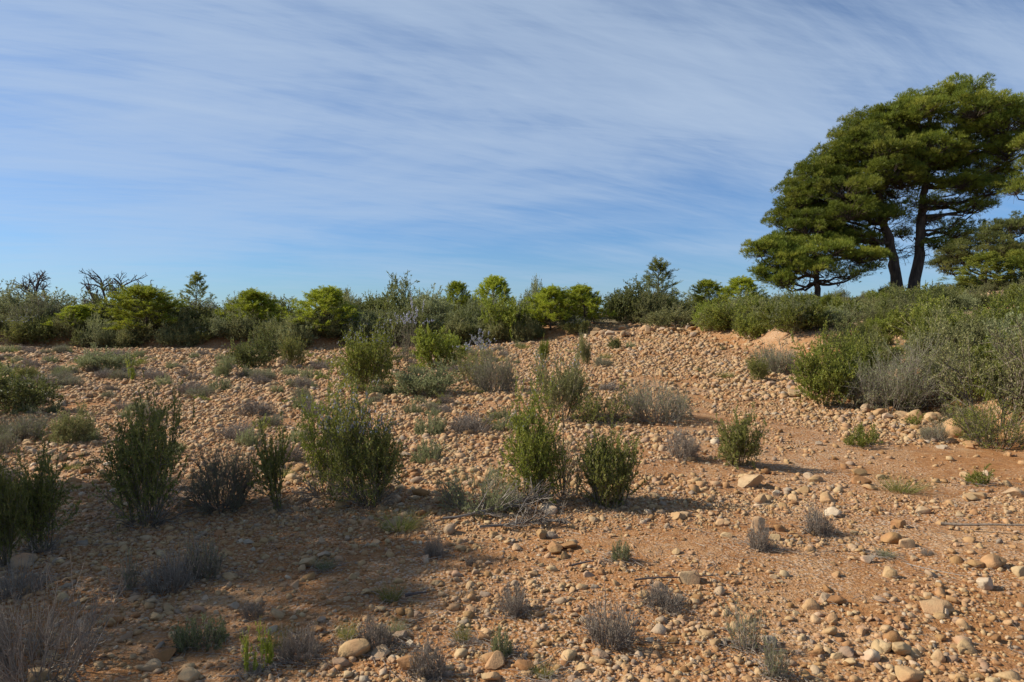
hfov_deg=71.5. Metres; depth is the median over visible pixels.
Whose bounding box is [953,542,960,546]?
rock
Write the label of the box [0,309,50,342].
rosemary bush
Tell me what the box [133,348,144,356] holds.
thyme cushion
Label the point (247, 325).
broom shrub
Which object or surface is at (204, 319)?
evergreen shrub
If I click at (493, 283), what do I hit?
young pine
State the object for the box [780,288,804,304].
green bush
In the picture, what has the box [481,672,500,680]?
rock
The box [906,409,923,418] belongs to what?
rock
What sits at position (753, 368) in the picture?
green bush
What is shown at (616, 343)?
bush
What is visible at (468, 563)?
dry tuft
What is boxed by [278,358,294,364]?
dry tuft
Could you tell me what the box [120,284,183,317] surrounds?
shrub
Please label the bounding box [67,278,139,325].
shrub
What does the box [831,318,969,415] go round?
wiry bush
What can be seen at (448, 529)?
rock
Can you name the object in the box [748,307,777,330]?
green bush
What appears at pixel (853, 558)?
rock
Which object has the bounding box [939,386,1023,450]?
green bush
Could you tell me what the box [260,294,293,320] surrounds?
rosemary bush
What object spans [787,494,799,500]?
rock
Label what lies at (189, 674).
rock
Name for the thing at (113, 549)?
rock
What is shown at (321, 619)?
rock
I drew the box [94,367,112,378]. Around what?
dry tuft
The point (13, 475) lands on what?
dry tuft
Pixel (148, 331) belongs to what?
broom shrub
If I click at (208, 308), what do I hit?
rosemary bush
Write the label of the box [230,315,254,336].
shrub
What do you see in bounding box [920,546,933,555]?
dry tuft
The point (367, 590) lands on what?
rock
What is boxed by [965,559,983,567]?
rock
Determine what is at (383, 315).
evergreen shrub
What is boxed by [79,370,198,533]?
rosemary bush
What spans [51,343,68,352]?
wiry bush
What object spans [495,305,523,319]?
shrub
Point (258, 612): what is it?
dry tuft
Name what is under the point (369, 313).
shrub
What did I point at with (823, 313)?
green bush
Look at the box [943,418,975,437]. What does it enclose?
rock
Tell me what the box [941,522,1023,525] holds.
fallen branch
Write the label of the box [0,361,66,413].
bush
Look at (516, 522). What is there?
fallen branch
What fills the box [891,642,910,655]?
rock
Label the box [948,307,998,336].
broom shrub
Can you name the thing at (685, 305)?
shrub
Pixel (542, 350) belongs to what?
sprout
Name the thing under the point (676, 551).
rock
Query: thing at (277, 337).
shrub
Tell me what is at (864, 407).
rock
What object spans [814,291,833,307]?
bush
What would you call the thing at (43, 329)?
evergreen shrub
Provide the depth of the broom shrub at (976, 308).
17.75 m
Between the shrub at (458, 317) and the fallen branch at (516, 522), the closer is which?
the fallen branch at (516, 522)
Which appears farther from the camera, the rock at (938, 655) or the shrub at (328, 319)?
the shrub at (328, 319)
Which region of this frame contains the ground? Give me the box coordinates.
[0,290,1023,681]
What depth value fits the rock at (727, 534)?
5.16 m
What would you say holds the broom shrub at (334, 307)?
on the ground
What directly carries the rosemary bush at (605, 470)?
on the ground
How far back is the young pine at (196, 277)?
38.89 m
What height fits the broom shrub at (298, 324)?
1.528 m
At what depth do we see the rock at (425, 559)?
4.65 m
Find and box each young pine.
[42,304,101,328]
[87,282,192,337]
[168,270,216,306]
[213,287,288,322]
[277,285,363,335]
[441,280,473,311]
[472,274,513,307]
[525,284,581,329]
[551,284,616,322]
[637,256,686,304]
[682,278,727,307]
[717,275,770,302]
[937,250,1023,286]
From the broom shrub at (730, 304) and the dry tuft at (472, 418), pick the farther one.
the broom shrub at (730, 304)
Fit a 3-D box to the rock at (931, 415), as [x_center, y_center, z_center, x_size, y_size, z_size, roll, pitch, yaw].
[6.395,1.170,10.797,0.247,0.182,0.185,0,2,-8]
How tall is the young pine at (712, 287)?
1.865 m
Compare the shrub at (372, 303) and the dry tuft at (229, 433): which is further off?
the shrub at (372, 303)
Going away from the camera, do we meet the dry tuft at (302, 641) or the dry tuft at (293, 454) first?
the dry tuft at (302, 641)
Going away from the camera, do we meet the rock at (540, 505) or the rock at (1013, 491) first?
the rock at (540, 505)
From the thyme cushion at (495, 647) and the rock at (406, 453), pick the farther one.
the rock at (406, 453)
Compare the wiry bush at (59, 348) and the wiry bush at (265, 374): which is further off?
the wiry bush at (59, 348)
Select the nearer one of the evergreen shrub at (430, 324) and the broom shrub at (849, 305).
the broom shrub at (849, 305)
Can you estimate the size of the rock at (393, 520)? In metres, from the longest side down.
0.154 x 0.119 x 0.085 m
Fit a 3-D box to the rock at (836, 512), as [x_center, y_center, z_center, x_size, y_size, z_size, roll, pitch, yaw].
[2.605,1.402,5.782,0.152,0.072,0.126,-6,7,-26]
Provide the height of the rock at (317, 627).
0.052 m
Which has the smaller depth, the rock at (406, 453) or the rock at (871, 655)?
the rock at (871, 655)
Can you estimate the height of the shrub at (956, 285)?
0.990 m
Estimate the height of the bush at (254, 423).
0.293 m
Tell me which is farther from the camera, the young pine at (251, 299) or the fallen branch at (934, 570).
the young pine at (251, 299)
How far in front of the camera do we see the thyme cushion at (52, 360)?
22.93 m
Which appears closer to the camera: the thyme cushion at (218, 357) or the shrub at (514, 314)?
the thyme cushion at (218, 357)
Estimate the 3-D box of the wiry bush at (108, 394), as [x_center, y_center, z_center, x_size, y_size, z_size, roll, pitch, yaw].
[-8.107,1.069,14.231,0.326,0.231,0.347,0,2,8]
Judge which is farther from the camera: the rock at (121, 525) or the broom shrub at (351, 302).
the broom shrub at (351, 302)
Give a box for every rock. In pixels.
[9,552,37,568]
[27,448,36,453]
[27,667,50,681]
[44,533,58,540]
[51,454,67,461]
[80,597,90,602]
[107,547,117,550]
[112,616,124,623]
[116,519,126,527]
[139,535,151,540]
[141,658,161,670]
[155,647,176,664]
[168,631,177,639]
[173,657,184,661]
[178,667,200,681]
[228,602,239,609]
[243,539,254,543]
[282,473,296,480]
[290,579,298,588]
[298,558,315,566]
[309,625,323,633]
[317,551,330,556]
[317,616,325,622]
[319,537,325,543]
[332,657,349,666]
[334,498,350,508]
[338,638,369,657]
[349,573,358,579]
[360,588,370,594]
[369,604,373,611]
[370,644,390,660]
[372,539,381,543]
[384,494,401,504]
[386,518,403,526]
[386,656,396,662]
[393,578,402,582]
[393,630,406,640]
[396,655,421,671]
[402,451,410,456]
[406,640,413,646]
[412,488,429,495]
[422,554,429,562]
[426,458,437,464]
[437,591,444,596]
[443,523,454,534]
[455,545,466,550]
[466,581,474,589]
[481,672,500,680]
[485,650,504,669]
[514,659,533,670]
[528,571,537,576]
[536,528,546,538]
[538,502,556,507]
[539,504,557,514]
[546,531,557,538]
[547,540,561,553]
[560,551,568,559]
[561,541,577,548]
[575,662,589,670]
[583,571,593,576]
[590,331,598,335]
[592,648,608,658]
[605,330,614,335]
[618,325,626,329]
[620,330,625,337]
[645,326,654,330]
[645,637,653,642]
[652,665,665,673]
[667,636,678,643]
[671,512,685,519]
[672,547,680,554]
[678,571,699,584]
[687,326,695,330]
[689,332,696,336]
[709,639,720,646]
[715,518,730,525]
[720,532,731,537]
[737,474,763,487]
[751,516,765,529]
[754,494,768,503]
[766,381,774,385]
[769,534,780,540]
[769,574,777,578]
[772,490,779,495]
[787,380,795,385]
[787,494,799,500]
[788,389,801,395]
[797,486,809,492]
[803,472,813,478]
[808,476,821,481]
[815,441,822,445]
[818,592,830,602]
[820,491,835,503]
[825,507,842,516]
[827,595,846,603]
[830,652,842,658]
[847,556,858,560]
[851,468,866,475]
[851,475,871,484]
[860,403,873,412]
[860,555,874,563]
[860,649,879,661]
[862,484,877,489]
[869,506,878,513]
[873,408,885,416]
[873,596,886,602]
[880,532,901,543]
[882,406,896,412]
[882,413,894,418]
[883,566,897,578]
[890,519,905,527]
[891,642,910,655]
[893,411,907,417]
[894,665,923,681]
[899,538,914,547]
[900,622,908,629]
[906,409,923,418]
[910,555,917,560]
[915,506,930,513]
[919,598,954,613]
[920,677,930,681]
[923,412,941,420]
[931,649,945,661]
[935,582,943,588]
[936,445,949,448]
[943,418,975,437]
[947,399,964,408]
[947,548,955,553]
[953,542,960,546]
[958,647,966,653]
[959,471,968,476]
[962,439,978,445]
[962,493,978,500]
[965,444,975,448]
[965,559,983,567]
[968,492,986,498]
[976,577,992,589]
[980,554,1006,569]
[991,634,1001,642]
[1002,487,1023,496]
[1003,451,1011,456]
[1011,566,1023,576]
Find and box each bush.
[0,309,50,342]
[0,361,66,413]
[0,406,56,440]
[0,426,81,555]
[0,427,21,452]
[0,444,32,570]
[0,545,128,681]
[4,294,55,324]
[9,294,60,322]
[14,361,39,379]
[38,347,52,353]
[48,398,102,444]
[50,370,72,378]
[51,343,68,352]
[53,371,86,386]
[68,342,140,370]
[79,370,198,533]
[100,390,116,397]
[106,367,140,379]
[133,355,147,364]
[139,401,165,420]
[172,433,268,516]
[175,298,224,324]
[183,383,216,396]
[192,324,212,343]
[192,394,212,399]
[213,353,234,375]
[224,320,284,368]
[247,366,276,379]
[247,410,298,511]
[248,414,271,430]
[255,410,288,426]
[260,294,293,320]
[276,329,307,365]
[282,361,382,503]
[290,383,310,397]
[293,376,311,386]
[314,356,335,362]
[314,369,332,378]
[314,375,408,511]
[326,358,342,367]
[334,302,402,392]
[339,318,371,343]
[371,393,384,401]
[377,308,396,322]
[385,291,434,363]
[386,356,462,396]
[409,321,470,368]
[422,399,437,409]
[431,459,526,519]
[438,328,499,384]
[466,344,519,392]
[474,291,504,311]
[477,284,535,340]
[481,410,496,425]
[494,368,571,503]
[522,343,593,421]
[538,404,586,496]
[562,289,606,323]
[562,316,587,333]
[569,410,647,508]
[570,371,633,426]
[574,313,591,330]
[591,356,614,365]
[605,338,622,348]
[618,368,698,422]
[635,301,695,326]
[691,297,716,331]
[693,306,728,330]
[700,292,768,325]
[703,313,734,330]
[710,401,769,469]
[720,312,734,328]
[728,308,768,339]
[743,348,770,379]
[745,292,824,313]
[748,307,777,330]
[750,337,805,373]
[756,283,826,332]
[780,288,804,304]
[787,315,869,405]
[797,307,838,329]
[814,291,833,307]
[821,292,864,315]
[824,296,848,310]
[824,300,879,312]
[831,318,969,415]
[840,323,892,392]
[842,422,882,448]
[853,318,875,336]
[864,289,888,300]
[864,312,893,333]
[871,339,906,364]
[873,306,896,332]
[875,328,895,344]
[878,282,898,293]
[880,282,955,337]
[880,288,898,300]
[882,363,930,410]
[899,354,959,407]
[901,288,941,304]
[901,306,951,345]
[902,410,925,424]
[914,320,995,400]
[915,419,951,441]
[927,399,989,431]
[930,291,1023,335]
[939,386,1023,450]
[949,286,966,294]
[951,336,1001,373]
[960,464,994,486]
[964,333,1023,410]
[968,271,988,289]
[980,286,1023,317]
[983,320,1023,344]
[1004,281,1023,302]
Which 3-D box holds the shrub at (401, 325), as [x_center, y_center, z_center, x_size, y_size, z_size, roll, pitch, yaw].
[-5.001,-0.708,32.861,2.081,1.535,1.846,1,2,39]
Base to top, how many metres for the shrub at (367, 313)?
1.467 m
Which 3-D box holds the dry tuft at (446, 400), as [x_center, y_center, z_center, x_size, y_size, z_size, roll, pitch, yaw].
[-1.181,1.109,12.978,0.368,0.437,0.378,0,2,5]
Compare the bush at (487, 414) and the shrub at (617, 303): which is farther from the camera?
the shrub at (617, 303)
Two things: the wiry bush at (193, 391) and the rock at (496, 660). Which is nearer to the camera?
the rock at (496, 660)
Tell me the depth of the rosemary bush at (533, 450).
6.08 m
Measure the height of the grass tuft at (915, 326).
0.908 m
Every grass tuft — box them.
[61,460,80,470]
[248,620,294,651]
[278,466,299,476]
[307,553,339,569]
[327,617,359,639]
[364,505,430,532]
[369,575,410,603]
[382,611,407,631]
[445,618,473,641]
[463,383,491,392]
[526,657,562,679]
[599,351,614,358]
[717,371,736,377]
[862,468,941,494]
[875,546,899,558]
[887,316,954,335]
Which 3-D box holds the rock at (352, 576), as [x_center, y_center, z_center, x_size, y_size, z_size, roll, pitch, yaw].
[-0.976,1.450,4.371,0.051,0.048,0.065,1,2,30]
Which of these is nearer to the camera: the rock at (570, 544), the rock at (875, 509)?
the rock at (570, 544)
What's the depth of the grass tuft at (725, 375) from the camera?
16.65 m
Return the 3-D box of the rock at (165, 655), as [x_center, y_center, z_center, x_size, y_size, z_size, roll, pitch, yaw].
[-1.661,1.515,3.416,0.077,0.055,0.115,4,11,24]
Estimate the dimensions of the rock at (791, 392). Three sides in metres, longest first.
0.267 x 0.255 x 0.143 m
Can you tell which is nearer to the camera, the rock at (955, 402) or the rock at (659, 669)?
the rock at (659, 669)
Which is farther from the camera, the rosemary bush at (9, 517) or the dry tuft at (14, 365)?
the dry tuft at (14, 365)
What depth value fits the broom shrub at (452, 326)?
32.44 m
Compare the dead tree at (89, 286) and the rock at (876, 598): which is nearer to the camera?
the rock at (876, 598)
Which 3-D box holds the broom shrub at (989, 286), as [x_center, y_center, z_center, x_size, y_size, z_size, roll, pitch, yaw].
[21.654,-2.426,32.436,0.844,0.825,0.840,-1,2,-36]
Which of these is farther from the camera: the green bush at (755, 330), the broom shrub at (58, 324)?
the broom shrub at (58, 324)
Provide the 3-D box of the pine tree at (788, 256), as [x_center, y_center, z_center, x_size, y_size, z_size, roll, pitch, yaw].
[16.022,-3.762,37.957,7.908,4.614,4.903,0,2,0]
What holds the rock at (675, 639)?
on the ground
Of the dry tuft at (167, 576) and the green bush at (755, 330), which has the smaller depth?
the dry tuft at (167, 576)
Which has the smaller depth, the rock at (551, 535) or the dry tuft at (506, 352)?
the rock at (551, 535)
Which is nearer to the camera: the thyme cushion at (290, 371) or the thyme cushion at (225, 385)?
the thyme cushion at (225, 385)
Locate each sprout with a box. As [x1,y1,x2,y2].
[125,355,135,379]
[240,625,258,671]
[255,614,274,670]
[538,334,549,360]
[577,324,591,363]
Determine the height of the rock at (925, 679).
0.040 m
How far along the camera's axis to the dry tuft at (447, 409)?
12.00 m
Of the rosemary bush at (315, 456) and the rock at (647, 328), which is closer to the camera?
the rosemary bush at (315, 456)
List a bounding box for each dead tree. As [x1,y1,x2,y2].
[10,270,59,301]
[79,268,164,324]
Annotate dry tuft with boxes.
[0,464,20,482]
[0,543,62,601]
[10,363,27,368]
[15,345,30,350]
[22,356,41,366]
[23,345,37,352]
[29,371,58,384]
[44,362,62,370]
[85,362,101,371]
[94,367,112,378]
[101,349,118,355]
[101,383,117,390]
[112,399,131,409]
[116,541,143,589]
[137,533,203,597]
[139,365,170,379]
[170,525,226,581]
[173,375,207,394]
[176,367,191,375]
[185,371,201,379]
[197,350,209,354]
[212,416,258,439]
[231,396,276,415]
[233,368,249,376]
[237,601,266,621]
[250,372,275,384]
[272,439,305,462]
[272,616,325,664]
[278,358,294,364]
[288,375,317,388]
[302,400,321,415]
[303,399,327,414]
[307,360,328,369]
[352,610,401,649]
[407,630,450,680]
[423,532,446,558]
[433,403,451,412]
[437,391,455,403]
[445,405,494,433]
[460,412,482,427]
[465,556,477,565]
[496,573,530,619]
[498,349,508,356]
[578,576,646,650]
[598,379,621,391]
[633,577,692,616]
[661,420,704,461]
[716,586,766,652]
[743,512,774,551]
[756,628,794,678]
[799,500,836,538]
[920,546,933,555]
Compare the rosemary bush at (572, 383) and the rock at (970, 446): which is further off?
the rosemary bush at (572, 383)
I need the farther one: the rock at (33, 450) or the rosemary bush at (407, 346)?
the rosemary bush at (407, 346)
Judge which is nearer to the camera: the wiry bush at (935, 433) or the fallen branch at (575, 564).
the fallen branch at (575, 564)
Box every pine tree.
[737,229,896,297]
[760,100,939,288]
[854,71,1023,289]
[924,210,1023,281]
[997,132,1023,274]
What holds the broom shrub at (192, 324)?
on the ground
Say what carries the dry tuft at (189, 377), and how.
on the ground
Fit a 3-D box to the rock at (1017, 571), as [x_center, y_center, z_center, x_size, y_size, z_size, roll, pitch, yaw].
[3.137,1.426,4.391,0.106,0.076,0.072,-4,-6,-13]
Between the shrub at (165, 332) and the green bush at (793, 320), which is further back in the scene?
the shrub at (165, 332)
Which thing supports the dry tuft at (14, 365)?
on the ground
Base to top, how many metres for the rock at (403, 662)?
0.071 m
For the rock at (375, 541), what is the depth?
5.06 m
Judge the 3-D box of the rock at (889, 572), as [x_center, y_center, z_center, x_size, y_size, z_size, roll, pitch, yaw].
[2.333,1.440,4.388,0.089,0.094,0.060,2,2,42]
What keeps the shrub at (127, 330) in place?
on the ground
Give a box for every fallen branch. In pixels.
[405,591,426,596]
[442,474,568,519]
[480,498,577,527]
[571,560,593,566]
[634,551,719,580]
[907,563,964,575]
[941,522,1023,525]
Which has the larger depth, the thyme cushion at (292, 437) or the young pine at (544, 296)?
the young pine at (544, 296)
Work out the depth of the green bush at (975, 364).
11.70 m
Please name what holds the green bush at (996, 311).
on the ground
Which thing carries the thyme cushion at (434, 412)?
on the ground
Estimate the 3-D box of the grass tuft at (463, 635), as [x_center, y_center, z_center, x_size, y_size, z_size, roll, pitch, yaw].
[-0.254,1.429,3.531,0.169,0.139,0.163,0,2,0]
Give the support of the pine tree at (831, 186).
on the ground
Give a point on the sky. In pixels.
(289, 148)
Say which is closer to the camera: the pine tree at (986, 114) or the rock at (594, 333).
the rock at (594, 333)
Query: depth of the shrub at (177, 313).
33.51 m
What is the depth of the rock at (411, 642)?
3.46 m
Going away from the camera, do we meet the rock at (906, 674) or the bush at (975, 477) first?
the rock at (906, 674)
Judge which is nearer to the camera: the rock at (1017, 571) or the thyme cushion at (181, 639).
the thyme cushion at (181, 639)
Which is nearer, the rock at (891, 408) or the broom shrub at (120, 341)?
the rock at (891, 408)
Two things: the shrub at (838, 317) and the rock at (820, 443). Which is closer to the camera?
the rock at (820, 443)
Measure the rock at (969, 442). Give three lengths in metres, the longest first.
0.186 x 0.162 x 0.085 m
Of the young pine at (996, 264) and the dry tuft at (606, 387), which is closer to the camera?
the dry tuft at (606, 387)
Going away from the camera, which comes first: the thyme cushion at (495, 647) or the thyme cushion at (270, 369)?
the thyme cushion at (495, 647)
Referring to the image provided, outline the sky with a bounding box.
[0,0,1023,311]
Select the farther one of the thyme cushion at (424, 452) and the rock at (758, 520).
the thyme cushion at (424, 452)
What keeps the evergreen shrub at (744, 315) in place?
on the ground
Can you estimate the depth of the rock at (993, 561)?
4.50 m
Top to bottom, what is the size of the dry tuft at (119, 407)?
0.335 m
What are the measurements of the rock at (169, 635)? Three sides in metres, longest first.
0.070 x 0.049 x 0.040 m
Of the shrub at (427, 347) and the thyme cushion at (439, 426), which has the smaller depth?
the thyme cushion at (439, 426)
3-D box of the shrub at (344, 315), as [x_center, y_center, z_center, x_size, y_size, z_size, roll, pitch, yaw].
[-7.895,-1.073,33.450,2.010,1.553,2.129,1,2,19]
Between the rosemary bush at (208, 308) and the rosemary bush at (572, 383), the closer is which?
the rosemary bush at (572, 383)
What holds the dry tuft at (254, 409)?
on the ground
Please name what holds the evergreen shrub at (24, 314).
on the ground
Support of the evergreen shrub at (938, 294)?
on the ground
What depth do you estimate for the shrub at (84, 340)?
32.19 m
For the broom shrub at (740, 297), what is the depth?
30.35 m
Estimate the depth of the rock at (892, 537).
5.08 m
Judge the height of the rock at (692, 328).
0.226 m
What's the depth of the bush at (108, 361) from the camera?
20.04 m
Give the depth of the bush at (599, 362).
19.29 m
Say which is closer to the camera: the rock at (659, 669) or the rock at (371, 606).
the rock at (659, 669)
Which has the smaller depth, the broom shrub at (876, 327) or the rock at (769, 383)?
the rock at (769, 383)
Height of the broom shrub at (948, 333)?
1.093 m
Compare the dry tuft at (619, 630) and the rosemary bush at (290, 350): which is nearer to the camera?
the dry tuft at (619, 630)
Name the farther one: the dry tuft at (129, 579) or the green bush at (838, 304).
the green bush at (838, 304)
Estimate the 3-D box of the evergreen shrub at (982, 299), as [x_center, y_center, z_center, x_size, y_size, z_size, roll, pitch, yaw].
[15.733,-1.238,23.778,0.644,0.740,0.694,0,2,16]
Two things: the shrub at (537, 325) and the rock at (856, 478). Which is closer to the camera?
the rock at (856, 478)
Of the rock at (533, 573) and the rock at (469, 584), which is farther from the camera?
the rock at (533, 573)
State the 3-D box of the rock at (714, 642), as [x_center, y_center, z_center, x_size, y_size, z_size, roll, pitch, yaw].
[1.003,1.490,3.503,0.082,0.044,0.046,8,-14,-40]
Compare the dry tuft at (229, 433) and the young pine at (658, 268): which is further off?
the young pine at (658, 268)
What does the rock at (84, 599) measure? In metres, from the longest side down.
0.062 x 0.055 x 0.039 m
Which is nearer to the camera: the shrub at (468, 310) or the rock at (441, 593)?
the rock at (441, 593)
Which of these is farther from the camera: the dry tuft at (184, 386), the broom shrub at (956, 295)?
the broom shrub at (956, 295)
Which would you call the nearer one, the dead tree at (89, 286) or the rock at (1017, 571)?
the rock at (1017, 571)
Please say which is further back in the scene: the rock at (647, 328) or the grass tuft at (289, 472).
the rock at (647, 328)
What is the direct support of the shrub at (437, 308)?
on the ground
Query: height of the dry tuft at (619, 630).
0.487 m
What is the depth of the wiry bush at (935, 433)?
9.13 m
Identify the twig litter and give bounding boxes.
[0,364,1023,681]
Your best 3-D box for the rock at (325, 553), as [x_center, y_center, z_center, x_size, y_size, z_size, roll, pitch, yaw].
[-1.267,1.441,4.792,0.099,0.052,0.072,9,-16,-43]
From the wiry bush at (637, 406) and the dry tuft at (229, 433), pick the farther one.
the wiry bush at (637, 406)
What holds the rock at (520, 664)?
on the ground
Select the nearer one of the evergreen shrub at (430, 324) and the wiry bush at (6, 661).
the wiry bush at (6, 661)
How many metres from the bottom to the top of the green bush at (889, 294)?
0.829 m
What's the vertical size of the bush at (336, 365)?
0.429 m
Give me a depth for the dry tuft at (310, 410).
11.55 m
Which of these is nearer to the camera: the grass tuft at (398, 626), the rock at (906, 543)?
the grass tuft at (398, 626)
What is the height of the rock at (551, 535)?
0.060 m
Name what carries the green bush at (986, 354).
on the ground
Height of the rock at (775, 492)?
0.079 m
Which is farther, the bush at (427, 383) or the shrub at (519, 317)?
the shrub at (519, 317)
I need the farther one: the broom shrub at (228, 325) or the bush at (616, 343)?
the broom shrub at (228, 325)
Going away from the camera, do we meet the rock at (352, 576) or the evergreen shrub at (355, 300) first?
the rock at (352, 576)
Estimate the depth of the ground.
4.63 m
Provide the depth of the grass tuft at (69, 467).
7.54 m
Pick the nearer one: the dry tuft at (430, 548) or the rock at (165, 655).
the rock at (165, 655)
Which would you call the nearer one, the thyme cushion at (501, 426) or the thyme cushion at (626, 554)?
the thyme cushion at (626, 554)
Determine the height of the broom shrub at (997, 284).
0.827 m
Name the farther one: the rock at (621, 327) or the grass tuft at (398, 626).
the rock at (621, 327)
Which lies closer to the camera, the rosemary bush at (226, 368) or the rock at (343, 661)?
the rock at (343, 661)
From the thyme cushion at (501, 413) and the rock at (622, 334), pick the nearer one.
the thyme cushion at (501, 413)
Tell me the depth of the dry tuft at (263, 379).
16.95 m
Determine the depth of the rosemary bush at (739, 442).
7.63 m
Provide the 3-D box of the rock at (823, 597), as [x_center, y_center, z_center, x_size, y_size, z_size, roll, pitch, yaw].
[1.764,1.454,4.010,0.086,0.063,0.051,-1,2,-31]
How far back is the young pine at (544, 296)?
33.14 m
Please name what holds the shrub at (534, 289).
on the ground
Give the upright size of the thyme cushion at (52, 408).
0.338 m
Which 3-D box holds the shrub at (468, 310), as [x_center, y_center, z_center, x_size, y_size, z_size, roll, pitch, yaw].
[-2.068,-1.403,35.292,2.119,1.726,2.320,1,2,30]
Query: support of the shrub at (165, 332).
on the ground
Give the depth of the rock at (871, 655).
3.33 m
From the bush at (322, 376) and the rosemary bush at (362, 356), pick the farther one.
the bush at (322, 376)
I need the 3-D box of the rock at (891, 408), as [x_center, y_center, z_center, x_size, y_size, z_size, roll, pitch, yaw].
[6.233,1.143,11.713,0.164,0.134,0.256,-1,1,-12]
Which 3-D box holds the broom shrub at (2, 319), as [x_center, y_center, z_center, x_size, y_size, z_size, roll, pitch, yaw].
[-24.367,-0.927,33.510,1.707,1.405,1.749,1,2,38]
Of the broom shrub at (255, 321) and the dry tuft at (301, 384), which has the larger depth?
the broom shrub at (255, 321)
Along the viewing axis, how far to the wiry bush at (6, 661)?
3.25 m
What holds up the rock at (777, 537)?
on the ground
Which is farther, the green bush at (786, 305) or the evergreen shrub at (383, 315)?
the evergreen shrub at (383, 315)
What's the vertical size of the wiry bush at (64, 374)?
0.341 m
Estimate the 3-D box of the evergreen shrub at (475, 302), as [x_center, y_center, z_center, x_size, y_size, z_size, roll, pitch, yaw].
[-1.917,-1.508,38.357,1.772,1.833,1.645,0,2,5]
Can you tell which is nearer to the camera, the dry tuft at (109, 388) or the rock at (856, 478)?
the rock at (856, 478)
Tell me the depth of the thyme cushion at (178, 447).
8.55 m
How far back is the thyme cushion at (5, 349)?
27.58 m
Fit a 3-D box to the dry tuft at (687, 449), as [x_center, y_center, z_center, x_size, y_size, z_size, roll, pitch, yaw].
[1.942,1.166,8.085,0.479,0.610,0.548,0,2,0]
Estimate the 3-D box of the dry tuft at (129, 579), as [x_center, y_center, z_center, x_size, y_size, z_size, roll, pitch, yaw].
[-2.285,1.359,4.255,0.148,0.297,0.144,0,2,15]
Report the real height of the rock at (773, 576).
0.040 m
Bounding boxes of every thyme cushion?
[0,343,13,352]
[3,364,16,375]
[9,401,40,413]
[10,355,23,363]
[42,354,58,362]
[44,400,63,412]
[46,368,67,377]
[56,361,78,372]
[69,423,102,440]
[118,409,131,417]
[122,398,151,410]
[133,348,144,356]
[154,370,172,384]
[163,360,181,367]
[167,440,189,455]
[170,612,229,652]
[188,351,199,357]
[208,373,232,391]
[214,352,223,359]
[235,426,260,445]
[238,365,259,376]
[262,368,274,376]
[270,383,284,392]
[279,365,298,374]
[285,378,294,385]
[285,423,308,441]
[291,387,313,408]
[298,365,321,377]
[361,397,374,404]
[364,379,394,394]
[401,398,423,413]
[408,363,422,372]
[409,436,452,464]
[410,395,425,403]
[413,407,446,435]
[425,407,439,414]
[488,406,514,418]
[490,414,512,430]
[490,621,513,657]
[514,340,524,345]
[611,531,631,561]
[626,341,635,347]
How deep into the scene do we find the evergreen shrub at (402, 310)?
33.09 m
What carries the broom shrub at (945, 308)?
on the ground
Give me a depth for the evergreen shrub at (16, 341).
32.42 m
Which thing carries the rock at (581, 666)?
on the ground
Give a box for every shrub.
[0,277,81,321]
[0,316,8,330]
[1,316,15,332]
[6,321,52,343]
[7,290,59,323]
[13,305,41,321]
[20,312,65,342]
[39,304,64,320]
[49,303,87,339]
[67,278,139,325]
[68,326,93,346]
[75,321,116,347]
[84,312,118,335]
[90,324,118,347]
[109,328,142,347]
[116,317,156,345]
[119,320,142,343]
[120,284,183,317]
[121,315,144,332]
[131,300,168,329]
[151,295,225,328]
[151,320,183,343]
[156,321,187,345]
[163,307,194,335]
[173,324,203,347]
[180,314,212,341]
[187,315,213,333]
[202,307,254,337]
[217,310,244,337]
[218,300,252,319]
[224,314,254,340]
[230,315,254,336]
[232,315,263,337]
[237,315,257,337]
[249,321,274,340]
[256,312,287,338]
[258,313,289,326]
[268,294,298,325]
[272,316,318,345]
[272,327,286,346]
[278,315,313,346]
[281,312,312,335]
[282,310,322,334]
[297,311,329,337]
[306,295,356,323]
[307,313,357,330]
[316,314,344,337]
[323,304,361,333]
[330,287,362,318]
[330,311,353,334]
[339,312,376,341]
[340,287,364,310]
[341,313,377,345]
[352,308,385,334]
[357,305,382,319]
[361,271,419,315]
[361,327,381,345]
[365,308,399,329]
[376,311,410,343]
[381,279,455,323]
[383,298,437,330]
[383,309,419,341]
[403,304,444,331]
[403,312,441,341]
[405,319,436,341]
[414,284,433,301]
[434,312,472,343]
[434,314,474,337]
[443,311,484,341]
[444,307,475,323]
[447,312,474,325]
[451,296,485,322]
[457,300,487,326]
[457,326,474,343]
[461,317,485,339]
[465,297,483,310]
[472,310,520,340]
[474,321,495,342]
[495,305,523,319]
[500,323,519,340]
[509,313,538,342]
[510,284,565,325]
[514,296,551,322]
[516,303,548,326]
[522,313,545,331]
[523,273,544,301]
[530,323,546,338]
[556,306,582,329]
[597,273,664,321]
[624,282,670,323]
[651,294,703,321]
[681,292,707,306]
[699,304,722,330]
[711,299,740,315]
[728,289,752,304]
[731,310,751,338]
[739,289,774,305]
[749,297,778,329]
[765,294,786,306]
[767,293,821,332]
[819,298,871,327]
[819,314,887,351]
[832,286,850,297]
[841,299,860,320]
[851,304,892,330]
[856,282,917,317]
[856,329,906,367]
[861,294,870,307]
[869,293,884,304]
[872,321,882,335]
[885,293,922,329]
[886,282,933,311]
[898,298,976,369]
[902,281,971,293]
[910,279,965,309]
[914,296,969,328]
[915,321,981,366]
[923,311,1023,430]
[934,284,961,299]
[946,289,980,309]
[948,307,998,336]
[956,299,994,317]
[957,305,1010,347]
[959,284,994,298]
[974,294,989,308]
[977,280,995,293]
[978,306,1023,364]
[993,278,1008,289]
[1002,279,1021,291]
[1007,272,1023,285]
[1007,276,1023,298]
[1009,287,1023,306]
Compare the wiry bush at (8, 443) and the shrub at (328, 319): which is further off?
the shrub at (328, 319)

